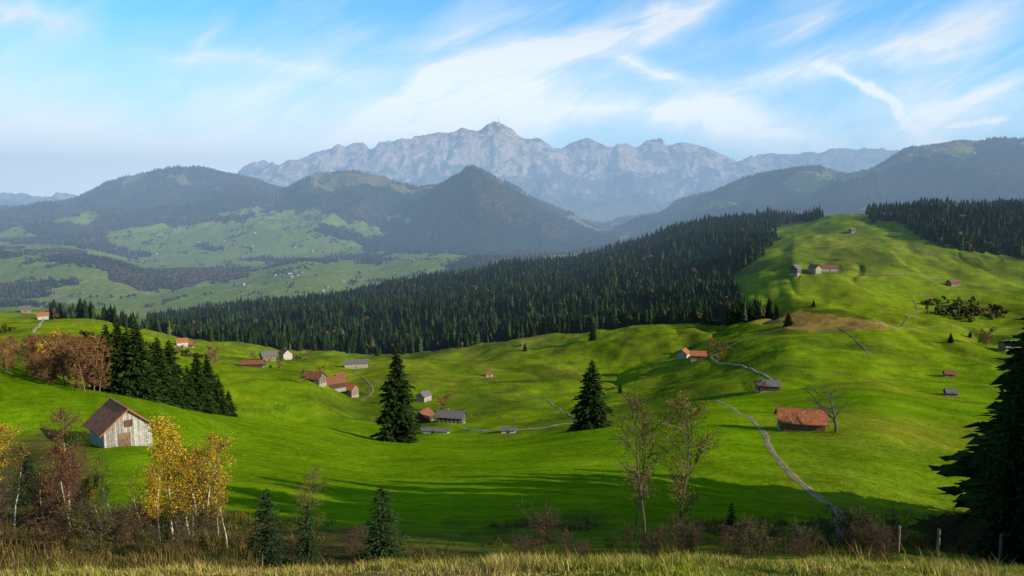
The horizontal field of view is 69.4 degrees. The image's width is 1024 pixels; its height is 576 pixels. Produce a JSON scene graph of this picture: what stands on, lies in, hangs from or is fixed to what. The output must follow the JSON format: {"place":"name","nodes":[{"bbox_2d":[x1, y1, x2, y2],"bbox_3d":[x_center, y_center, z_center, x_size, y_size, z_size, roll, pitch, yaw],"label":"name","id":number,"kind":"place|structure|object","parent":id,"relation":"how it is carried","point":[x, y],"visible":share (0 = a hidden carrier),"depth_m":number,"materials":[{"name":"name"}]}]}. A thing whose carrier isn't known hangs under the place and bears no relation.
{"place":"outdoors","nodes":[
{"label":"outdoors","id":0,"kind":"place"},
{"bbox_2d":[0,121,1023,575],"bbox_3d":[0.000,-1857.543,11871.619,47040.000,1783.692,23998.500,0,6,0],"label":"ground terrain","id":1,"kind":"structure","parent":0,"point":[902,421],"depth_m":679.45,"materials":[{"name":"green plant"}]},
{"bbox_2d":[0,336,15,374],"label":"bare tree","id":2,"kind":"object","parent":1,"relation":"on","point":[4,346],"visible":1,"depth_m":152.65,"materials":[{"name":"brown plant"}]},
{"bbox_2d":[0,418,27,483],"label":"birch tree","id":3,"kind":"object","parent":1,"relation":"on","point":[3,430],"visible":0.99,"depth_m":63.16,"materials":[{"name":"yellow plant"}]},
{"bbox_2d":[0,443,30,528],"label":"birch tree","id":4,"kind":"object","parent":1,"relation":"on","point":[19,469],"visible":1,"depth_m":47.17,"materials":[{"name":"brown plant"}]},
{"bbox_2d":[0,485,31,550],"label":"shrub","id":5,"kind":"object","parent":1,"relation":"on","point":[5,515],"visible":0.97,"depth_m":37.19,"materials":[{"name":"brown plant"}]},
{"bbox_2d":[9,336,34,376],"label":"bare tree","id":6,"kind":"object","parent":1,"relation":"on","point":[20,346],"visible":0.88,"depth_m":155.39,"materials":[{"name":"brown plant"}]},
{"bbox_2d":[6,450,49,506],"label":"young fir tree","id":7,"kind":"object","parent":1,"relation":"on","point":[25,466],"visible":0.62,"depth_m":62.62,"materials":[{"name":"green plant"}]},
{"bbox_2d":[18,465,60,528],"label":"birch tree","id":8,"kind":"object","parent":1,"relation":"on","point":[39,502],"visible":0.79,"depth_m":47.53,"materials":[{"name":"brown plant"}]},
{"bbox_2d":[16,482,64,527],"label":"shrub","id":9,"kind":"object","parent":1,"relation":"on","point":[33,509],"visible":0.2,"depth_m":48.74,"materials":[{"name":"brown plant"}]},
{"bbox_2d":[26,500,88,552],"bbox_3d":[-23.628,12.778,38.704,3.052,3.014,2.582,-4,7,-34],"label":"shrub","id":10,"kind":"object","parent":1,"relation":"on","point":[46,543],"visible":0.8,"depth_m":38.58,"materials":[{"name":"brown plant"}]},
{"bbox_2d":[40,332,76,384],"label":"bare tree","id":11,"kind":"object","parent":1,"relation":"on","point":[59,347],"visible":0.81,"depth_m":151.69,"materials":[{"name":"brown plant"}]},
{"bbox_2d":[37,405,95,534],"bbox_3d":[-27.470,11.363,45.642,4.015,8.700,3.440,5,8,40],"label":"birch tree","id":12,"kind":"object","parent":1,"relation":"on","point":[67,475],"visible":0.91,"depth_m":45.31,"materials":[{"name":"brown plant"}]},
{"bbox_2d":[36,490,97,527],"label":"shrub","id":13,"kind":"object","parent":1,"relation":"on","point":[61,506],"visible":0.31,"depth_m":47.92,"materials":[{"name":"brown plant"}]},
{"bbox_2d":[61,458,103,520],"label":"birch tree","id":14,"kind":"object","parent":1,"relation":"on","point":[94,478],"visible":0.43,"depth_m":50.59,"materials":[{"name":"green plant"}]},
{"bbox_2d":[64,340,106,390],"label":"bare tree","id":15,"kind":"object","parent":1,"relation":"on","point":[89,360],"visible":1,"depth_m":144.85,"materials":[{"name":"brown plant"}]},
{"bbox_2d":[76,335,107,390],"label":"bare tree","id":16,"kind":"object","parent":1,"relation":"on","point":[96,340],"visible":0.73,"depth_m":148.71,"materials":[{"name":"brown plant"}]},
{"bbox_2d":[56,489,141,554],"bbox_3d":[-21.778,12.505,39.072,3.591,3.830,4.459,-6,8,-43],"label":"shrub","id":17,"kind":"object","parent":1,"relation":"on","point":[81,520],"visible":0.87,"depth_m":38.24,"materials":[{"name":"brown plant"}]},
{"bbox_2d":[84,343,114,391],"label":"bare tree","id":18,"kind":"object","parent":1,"relation":"on","point":[101,373],"visible":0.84,"depth_m":149.00,"materials":[{"name":"brown plant"}]},
{"bbox_2d":[90,324,113,390],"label":"spruce tree","id":19,"kind":"object","parent":1,"relation":"on","point":[105,332],"visible":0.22,"depth_m":159.70,"materials":[{"name":"green plant"}]},
{"bbox_2d":[88,454,119,527],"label":"birch tree","id":20,"kind":"object","parent":1,"relation":"on","point":[103,480],"visible":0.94,"depth_m":47.99,"materials":[{"name":"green plant"}]},
{"bbox_2d":[95,319,131,394],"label":"spruce tree","id":21,"kind":"object","parent":1,"relation":"on","point":[119,346],"visible":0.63,"depth_m":152.97,"materials":[{"name":"green plant"}]},
{"bbox_2d":[83,397,153,447],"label":"wooden barn","id":22,"kind":"structure","parent":1,"relation":"on","point":[111,421],"depth_m":103.90,"materials":[{"name":"white wood"}]},
{"bbox_2d":[118,431,130,445],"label":"door","id":23,"kind":"structure","parent":22,"relation":"in","point":[124,439],"depth_m":103.38,"materials":[{"name":"brown wood"}]},
{"bbox_2d":[94,506,143,543],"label":"shrub","id":24,"kind":"object","parent":1,"relation":"on","point":[122,511],"visible":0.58,"depth_m":43.65,"materials":[{"name":"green plant"}]},
{"bbox_2d":[110,506,148,544],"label":"shrub","id":25,"kind":"object","parent":1,"relation":"on","point":[132,526],"visible":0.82,"depth_m":43.14,"materials":[{"name":"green plant"}]},
{"bbox_2d":[124,476,148,536],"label":"birch tree","id":26,"kind":"object","parent":1,"relation":"on","point":[132,479],"visible":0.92,"depth_m":44.45,"materials":[{"name":"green plant"}]},
{"bbox_2d":[111,321,167,403],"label":"spruce tree","id":27,"kind":"object","parent":1,"relation":"on","point":[141,384],"visible":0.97,"depth_m":153.28,"materials":[{"name":"green plant"}]},
{"bbox_2d":[109,491,172,538],"bbox_3d":[-22.293,14.134,45.193,3.977,3.340,3.858,-2,6,-19],"label":"shrub","id":28,"kind":"object","parent":1,"relation":"on","point":[139,510],"visible":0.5,"depth_m":45.15,"materials":[{"name":"brown plant"}]},
{"bbox_2d":[128,521,165,554],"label":"shrub","id":29,"kind":"object","parent":1,"relation":"on","point":[154,537],"visible":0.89,"depth_m":39.35,"materials":[{"name":"green plant"}]},
{"bbox_2d":[0,324,310,367],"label":"farmland hedge","id":30,"kind":"object","parent":1,"relation":"on","point":[6,329],"visible":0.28,"depth_m":772.31,"materials":[{"name":"green plant"}]},
{"bbox_2d":[135,436,177,540],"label":"birch tree","id":31,"kind":"object","parent":1,"relation":"on","point":[158,456],"visible":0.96,"depth_m":44.24,"materials":[{"name":"yellow plant"}]},
{"bbox_2d":[137,486,188,532],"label":"shrub","id":32,"kind":"object","parent":1,"relation":"on","point":[153,523],"visible":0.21,"depth_m":47.35,"materials":[{"name":"brown plant"}]},
{"bbox_2d":[145,337,187,406],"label":"spruce tree","id":33,"kind":"object","parent":1,"relation":"on","point":[162,368],"visible":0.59,"depth_m":159.78,"materials":[{"name":"green plant"}]},
{"bbox_2d":[135,410,204,534],"bbox_3d":[-20.867,11.639,45.483,3.806,8.418,4.202,-1,6,-10],"label":"birch tree","id":34,"kind":"object","parent":1,"relation":"on","point":[157,428],"visible":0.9,"depth_m":44.85,"materials":[{"name":"yellow plant"}]},
{"bbox_2d":[163,340,194,409],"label":"spruce tree","id":35,"kind":"object","parent":1,"relation":"on","point":[171,362],"visible":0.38,"depth_m":163.93,"materials":[{"name":"green plant"}]},
{"bbox_2d":[161,526,199,553],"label":"shrub","id":36,"kind":"object","parent":1,"relation":"on","point":[178,536],"visible":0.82,"depth_m":39.79,"materials":[{"name":"brown plant"}]},
{"bbox_2d":[162,431,210,535],"bbox_3d":[-20.561,12.510,46.841,2.645,6.911,2.936,6,8,43],"label":"birch tree","id":37,"kind":"object","parent":1,"relation":"on","point":[180,441],"visible":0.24,"depth_m":46.69,"materials":[{"name":"yellow plant"}]},
{"bbox_2d":[182,365,202,411],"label":"spruce tree","id":38,"kind":"object","parent":1,"relation":"on","point":[196,406],"visible":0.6,"depth_m":167.67,"materials":[{"name":"green plant"}]},
{"bbox_2d":[155,488,233,541],"bbox_3d":[-19.714,14.168,46.015,3.726,3.794,4.626,4,7,36],"label":"shrub","id":39,"kind":"object","parent":1,"relation":"on","point":[176,521],"visible":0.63,"depth_m":45.63,"materials":[{"name":"brown plant"}]},
{"bbox_2d":[164,428,243,536],"bbox_3d":[-19.337,12.579,46.263,3.848,7.870,4.272,5,8,41],"label":"birch tree","id":40,"kind":"object","parent":1,"relation":"on","point":[214,475],"visible":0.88,"depth_m":45.98,"materials":[{"name":"yellow plant"}]},
{"bbox_2d":[189,353,220,413],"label":"spruce tree","id":41,"kind":"object","parent":1,"relation":"on","point":[201,388],"visible":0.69,"depth_m":177.35,"materials":[{"name":"green plant"}]},
{"bbox_2d":[186,499,229,538],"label":"shrub","id":42,"kind":"object","parent":1,"relation":"on","point":[207,524],"visible":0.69,"depth_m":46.49,"materials":[{"name":"brown plant"}]},
{"bbox_2d":[201,356,228,415],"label":"spruce tree","id":43,"kind":"object","parent":1,"relation":"on","point":[208,370],"visible":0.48,"depth_m":184.18,"materials":[{"name":"green plant"}]},
{"bbox_2d":[205,449,233,533],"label":"birch tree","id":44,"kind":"object","parent":1,"relation":"on","point":[212,456],"visible":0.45,"depth_m":48.54,"materials":[{"name":"yellow plant"}]},
{"bbox_2d":[212,377,232,416],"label":"spruce tree","id":45,"kind":"object","parent":1,"relation":"on","point":[221,401],"visible":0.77,"depth_m":185.54,"materials":[{"name":"green plant"}]},
{"bbox_2d":[212,488,232,543],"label":"birch tree","id":46,"kind":"object","parent":1,"relation":"on","point":[213,508],"visible":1,"depth_m":42.31,"materials":[{"name":"yellow plant"}]},
{"bbox_2d":[239,359,264,367],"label":"farm barn","id":47,"kind":"structure","parent":1,"relation":"on","point":[253,363],"depth_m":708.55,"materials":[{"name":"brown wood"}]},
{"bbox_2d":[150,227,378,291],"bbox_3d":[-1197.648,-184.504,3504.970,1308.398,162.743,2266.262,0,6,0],"label":"distant village","id":48,"kind":"object","parent":1,"relation":"on","point":[322,290],"visible":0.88,"depth_m":2673.29,"materials":[{"name":"paint"}]},
{"bbox_2d":[244,488,291,565],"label":"young fir tree","id":49,"kind":"object","parent":1,"relation":"on","point":[272,532],"visible":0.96,"depth_m":34.50,"materials":[{"name":"green plant"}]},
{"bbox_2d":[259,350,276,360],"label":"farmhouse","id":50,"kind":"object","parent":1,"relation":"on","point":[265,355],"visible":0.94,"depth_m":779.31,"materials":[{"name":"white wood"}]},
{"bbox_2d":[0,242,614,310],"bbox_3d":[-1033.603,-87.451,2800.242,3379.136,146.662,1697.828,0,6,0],"label":"valley spruce woods","id":51,"kind":"object","parent":1,"relation":"on","point":[85,260],"visible":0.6,"depth_m":2804.32,"materials":[{"name":"green plant"}]},
{"bbox_2d":[288,503,326,564],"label":"young fir tree","id":52,"kind":"object","parent":1,"relation":"on","point":[308,546],"visible":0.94,"depth_m":34.56,"materials":[{"name":"green plant"}]},
{"bbox_2d":[288,462,333,536],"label":"ash tree","id":53,"kind":"object","parent":1,"relation":"on","point":[311,474],"visible":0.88,"depth_m":39.11,"materials":[{"name":"green plant"}]},
{"bbox_2d":[304,370,327,386],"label":"farmhouse","id":54,"kind":"object","parent":1,"relation":"on","point":[317,378],"visible":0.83,"depth_m":588.04,"materials":[{"name":"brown wood"}]},
{"bbox_2d":[326,375,347,391],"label":"farm barn","id":55,"kind":"structure","parent":1,"relation":"on","point":[337,383],"depth_m":620.66,"materials":[{"name":"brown wood"}]},
{"bbox_2d":[342,382,359,397],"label":"farmhouse","id":56,"kind":"object","parent":1,"relation":"on","point":[352,390],"visible":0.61,"depth_m":628.80,"materials":[{"name":"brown wood"}]},
{"bbox_2d":[343,358,368,368],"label":"farmhouse","id":57,"kind":"object","parent":1,"relation":"on","point":[352,363],"visible":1,"depth_m":791.51,"materials":[{"name":"paint"}]},
{"bbox_2d":[343,525,372,556],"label":"shrub","id":58,"kind":"object","parent":1,"relation":"on","point":[361,544],"visible":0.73,"depth_m":39.11,"materials":[{"name":"brown plant"}]},
{"bbox_2d":[350,486,417,562],"bbox_3d":[-6.290,11.902,36.596,3.261,4.402,3.312,2,6,18],"label":"young fir tree","id":59,"kind":"object","parent":1,"relation":"on","point":[383,547],"visible":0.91,"depth_m":36.30,"materials":[{"name":"green plant"}]},
{"bbox_2d":[369,348,424,443],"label":"spruce tree","id":60,"kind":"object","parent":1,"relation":"on","point":[398,423],"visible":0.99,"depth_m":200.50,"materials":[{"name":"green plant"}]},
{"bbox_2d":[414,407,434,422],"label":"farm barn","id":61,"kind":"structure","parent":1,"relation":"on","point":[425,415],"depth_m":507.60,"materials":[{"name":"brown wood"}]},
{"bbox_2d":[417,427,451,433],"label":"farm shed","id":62,"kind":"structure","parent":1,"relation":"on","point":[426,430],"depth_m":449.46,"materials":[{"name":"paint"}]},
{"bbox_2d":[435,408,466,423],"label":"farmhouse","id":63,"kind":"object","parent":1,"relation":"on","point":[450,416],"visible":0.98,"depth_m":494.66,"materials":[{"name":"grey wood"}]},
{"bbox_2d":[0,150,966,307],"bbox_3d":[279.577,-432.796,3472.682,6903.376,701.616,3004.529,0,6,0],"label":"valley hedgerows","id":64,"kind":"object","parent":1,"relation":"on","point":[225,280],"visible":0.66,"depth_m":3192.28,"materials":[{"name":"green plant"}]},
{"bbox_2d":[0,502,1022,573],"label":"bank undergrowth","id":65,"kind":"object","parent":1,"relation":"on","point":[174,556],"visible":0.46,"depth_m":37.74,"materials":[{"name":"brown plant"}]},
{"bbox_2d":[0,136,1023,260],"bbox_3d":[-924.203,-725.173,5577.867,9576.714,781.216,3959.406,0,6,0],"label":"mountain forest","id":66,"kind":"object","parent":1,"relation":"on","point":[103,229],"visible":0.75,"depth_m":4708.08,"materials":[{"name":"plant"}]},
{"bbox_2d":[0,545,1023,575],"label":"dry grass","id":67,"kind":"structure","parent":1,"relation":"on","point":[829,565],"depth_m":9.63,"materials":[{"name":"plant"}]},
{"bbox_2d":[48,196,1023,355],"bbox_3d":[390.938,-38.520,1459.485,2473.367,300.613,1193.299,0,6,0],"label":"spruce forest","id":68,"kind":"object","parent":1,"relation":"on","point":[454,305],"visible":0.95,"depth_m":1200.22,"materials":[{"name":"green plant"}]},
{"bbox_2d":[52,203,1023,350],"bbox_3d":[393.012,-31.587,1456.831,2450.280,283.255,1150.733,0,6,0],"label":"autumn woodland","id":69,"kind":"object","parent":1,"relation":"on","point":[554,327],"visible":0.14,"depth_m":1176.00,"materials":[{"name":"green plant"}]},
{"bbox_2d":[510,496,574,551],"bbox_3d":[1.410,13.256,40.747,3.310,3.331,3.412,-6,8,-44],"label":"shrub","id":70,"kind":"object","parent":1,"relation":"on","point":[541,538],"visible":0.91,"depth_m":40.43,"materials":[{"name":"brown plant"}]},
{"bbox_2d":[553,528,576,552],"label":"shrub","id":71,"kind":"object","parent":1,"relation":"on","point":[567,538],"visible":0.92,"depth_m":38.31,"materials":[{"name":"brown plant"}]},
{"bbox_2d":[566,360,614,431],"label":"spruce tree","id":72,"kind":"object","parent":1,"relation":"on","point":[590,410],"visible":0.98,"depth_m":216.99,"materials":[{"name":"green plant"}]},
{"bbox_2d":[609,385,675,542],"bbox_3d":[7.065,10.130,40.680,3.640,9.709,3.748,0,6,-3],"label":"ash tree","id":73,"kind":"object","parent":1,"relation":"on","point":[635,405],"visible":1,"depth_m":40.52,"materials":[{"name":"green plant"}]},
{"bbox_2d":[622,403,662,540],"bbox_3d":[7.710,11.046,43.842,2.564,8.548,2.640,1,6,13],"label":"ash tree","id":74,"kind":"object","parent":1,"relation":"on","point":[644,458],"visible":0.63,"depth_m":43.64,"materials":[{"name":"green plant"}]},
{"bbox_2d":[652,524,676,548],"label":"shrub","id":75,"kind":"object","parent":1,"relation":"on","point":[662,528],"visible":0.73,"depth_m":38.93,"materials":[{"name":"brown plant"}]},
{"bbox_2d":[663,522,698,553],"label":"shrub","id":76,"kind":"object","parent":1,"relation":"on","point":[683,536],"visible":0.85,"depth_m":36.34,"materials":[{"name":"brown plant"}]},
{"bbox_2d":[646,384,725,536],"bbox_3d":[9.656,10.105,41.285,4.669,9.816,4.720,1,6,12],"label":"ash tree","id":77,"kind":"object","parent":1,"relation":"on","point":[696,455],"visible":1,"depth_m":41.34,"materials":[{"name":"green plant"}]},
{"bbox_2d":[704,533,733,555],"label":"shrub","id":78,"kind":"object","parent":1,"relation":"on","point":[725,546],"visible":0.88,"depth_m":33.87,"materials":[{"name":"brown plant"}]},
{"bbox_2d":[706,339,732,361],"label":"bare tree","id":79,"kind":"object","parent":1,"relation":"on","point":[712,342],"visible":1,"depth_m":694.90,"materials":[{"name":"brown plant"}]},
{"bbox_2d":[721,502,738,535],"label":"young fir tree","id":80,"kind":"object","parent":1,"relation":"on","point":[730,521],"visible":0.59,"depth_m":48.70,"materials":[{"name":"green plant"}]},
{"bbox_2d":[717,518,755,552],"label":"shrub","id":81,"kind":"object","parent":1,"relation":"on","point":[730,535],"visible":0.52,"depth_m":35.26,"materials":[{"name":"brown plant"}]},
{"bbox_2d":[729,513,785,559],"bbox_3d":[10.674,10.853,31.799,2.691,2.122,2.168,-4,7,-35],"label":"shrub","id":82,"kind":"object","parent":1,"relation":"on","point":[747,549],"visible":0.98,"depth_m":31.88,"materials":[{"name":"brown plant"}]},
{"bbox_2d":[754,379,781,392],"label":"farm barn","id":83,"kind":"structure","parent":1,"relation":"on","point":[775,385],"depth_m":486.45,"materials":[{"name":"grey wood"}]},
{"bbox_2d":[774,407,828,431],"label":"wooden barn","id":84,"kind":"structure","parent":1,"relation":"on","point":[794,419],"depth_m":168.53,"materials":[{"name":"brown wood"}]},
{"bbox_2d":[776,512,827,553],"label":"shrub","id":85,"kind":"object","parent":1,"relation":"on","point":[798,530],"visible":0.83,"depth_m":34.08,"materials":[{"name":"brown plant"}]},
{"bbox_2d":[797,516,832,543],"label":"shrub","id":86,"kind":"object","parent":1,"relation":"on","point":[819,528],"visible":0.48,"depth_m":40.90,"materials":[{"name":"brown plant"}]},
{"bbox_2d":[803,383,851,432],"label":"bare tree","id":87,"kind":"object","parent":1,"relation":"on","point":[833,418],"visible":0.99,"depth_m":163.83,"materials":[{"name":"brown plant"}]},
{"bbox_2d":[821,523,850,545],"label":"shrub","id":88,"kind":"object","parent":1,"relation":"on","point":[832,527],"visible":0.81,"depth_m":38.37,"materials":[{"name":"green plant"}]},
{"bbox_2d":[812,501,881,544],"bbox_3d":[17.473,12.727,39.011,2.820,2.603,3.334,-1,6,-7],"label":"shrub","id":89,"kind":"object","parent":1,"relation":"on","point":[845,514],"visible":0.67,"depth_m":39.39,"materials":[{"name":"brown plant"}]},
{"bbox_2d":[831,503,885,550],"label":"shrub","id":90,"kind":"object","parent":1,"relation":"on","point":[853,529],"visible":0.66,"depth_m":36.60,"materials":[{"name":"brown plant"}]},
{"bbox_2d":[856,523,902,555],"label":"shrub","id":91,"kind":"object","parent":1,"relation":"on","point":[877,536],"visible":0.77,"depth_m":33.75,"materials":[{"name":"brown plant"}]},
{"bbox_2d":[857,516,913,556],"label":"shrub","id":92,"kind":"object","parent":1,"relation":"on","point":[881,543],"visible":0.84,"depth_m":33.75,"materials":[{"name":"brown plant"}]},
{"bbox_2d":[850,501,924,546],"bbox_3d":[18.773,12.171,36.986,3.389,2.770,2.867,-1,6,-6],"label":"shrub","id":93,"kind":"object","parent":1,"relation":"on","point":[888,519],"visible":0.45,"depth_m":36.87,"materials":[{"name":"brown plant"}]},
{"bbox_2d":[886,518,921,551],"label":"shrub","id":94,"kind":"object","parent":1,"relation":"on","point":[904,539],"visible":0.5,"depth_m":36.62,"materials":[{"name":"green plant"}]},
{"bbox_2d":[910,518,942,546],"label":"shrub","id":95,"kind":"object","parent":1,"relation":"on","point":[925,536],"visible":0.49,"depth_m":42.40,"materials":[{"name":"green plant"}]},
{"bbox_2d":[914,513,956,547],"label":"shrub","id":96,"kind":"object","parent":1,"relation":"on","point":[935,530],"visible":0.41,"depth_m":42.03,"materials":[{"name":"green plant"}]},
{"bbox_2d":[919,507,958,550],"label":"shrub","id":97,"kind":"object","parent":1,"relation":"on","point":[942,533],"visible":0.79,"depth_m":40.40,"materials":[{"name":"green plant"}]},
{"bbox_2d":[935,506,987,554],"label":"shrub","id":98,"kind":"object","parent":1,"relation":"on","point":[958,527],"visible":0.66,"depth_m":39.51,"materials":[{"name":"green plant"}]},
{"bbox_2d":[906,334,1023,545],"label":"spruce tree","id":99,"kind":"object","parent":1,"relation":"on","point":[959,467],"visible":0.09,"depth_m":52.62,"materials":[{"name":"green plant"}]},
{"bbox_2d":[924,295,1008,321],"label":"hillside thicket","id":100,"kind":"object","parent":1,"relation":"on","point":[996,310],"visible":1,"depth_m":876.83,"materials":[{"name":"green plant"}]},
{"bbox_2d":[947,317,1023,525],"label":"spruce tree","id":101,"kind":"object","parent":1,"relation":"on","point":[1003,378],"visible":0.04,"depth_m":48.95,"materials":[{"name":"green plant"}]},
{"bbox_2d":[954,340,1023,535],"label":"spruce tree","id":102,"kind":"object","parent":1,"relation":"on","point":[969,495],"visible":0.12,"depth_m":44.55,"materials":[{"name":"green plant"}]},
{"bbox_2d":[962,405,1022,550],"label":"spruce tree","id":103,"kind":"object","parent":1,"relation":"on","point":[975,505],"visible":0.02,"depth_m":42.14,"materials":[{"name":"green plant"}]},
{"bbox_2d":[966,327,1023,563],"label":"spruce tree","id":104,"kind":"object","parent":1,"relation":"on","point":[1007,513],"visible":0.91,"depth_m":36.91,"materials":[{"name":"green plant"}]},
{"bbox_2d":[0,0,1023,196],"label":"sky","id":105,"kind":"structure","parent":0,"point":[93,93],"materials":[{"name":"blue"}]},
{"bbox_2d":[714,400,849,541],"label":"dirt track","id":106,"kind":"structure","parent":0,"point":[789,472],"depth_m":119.67,"materials":[{"name":"grey gravel"}]},
{"bbox_2d":[711,322,1020,356],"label":"farm road","id":107,"kind":"structure","parent":0,"point":[874,322],"depth_m":765.33,"materials":[{"name":"grey gravel"}]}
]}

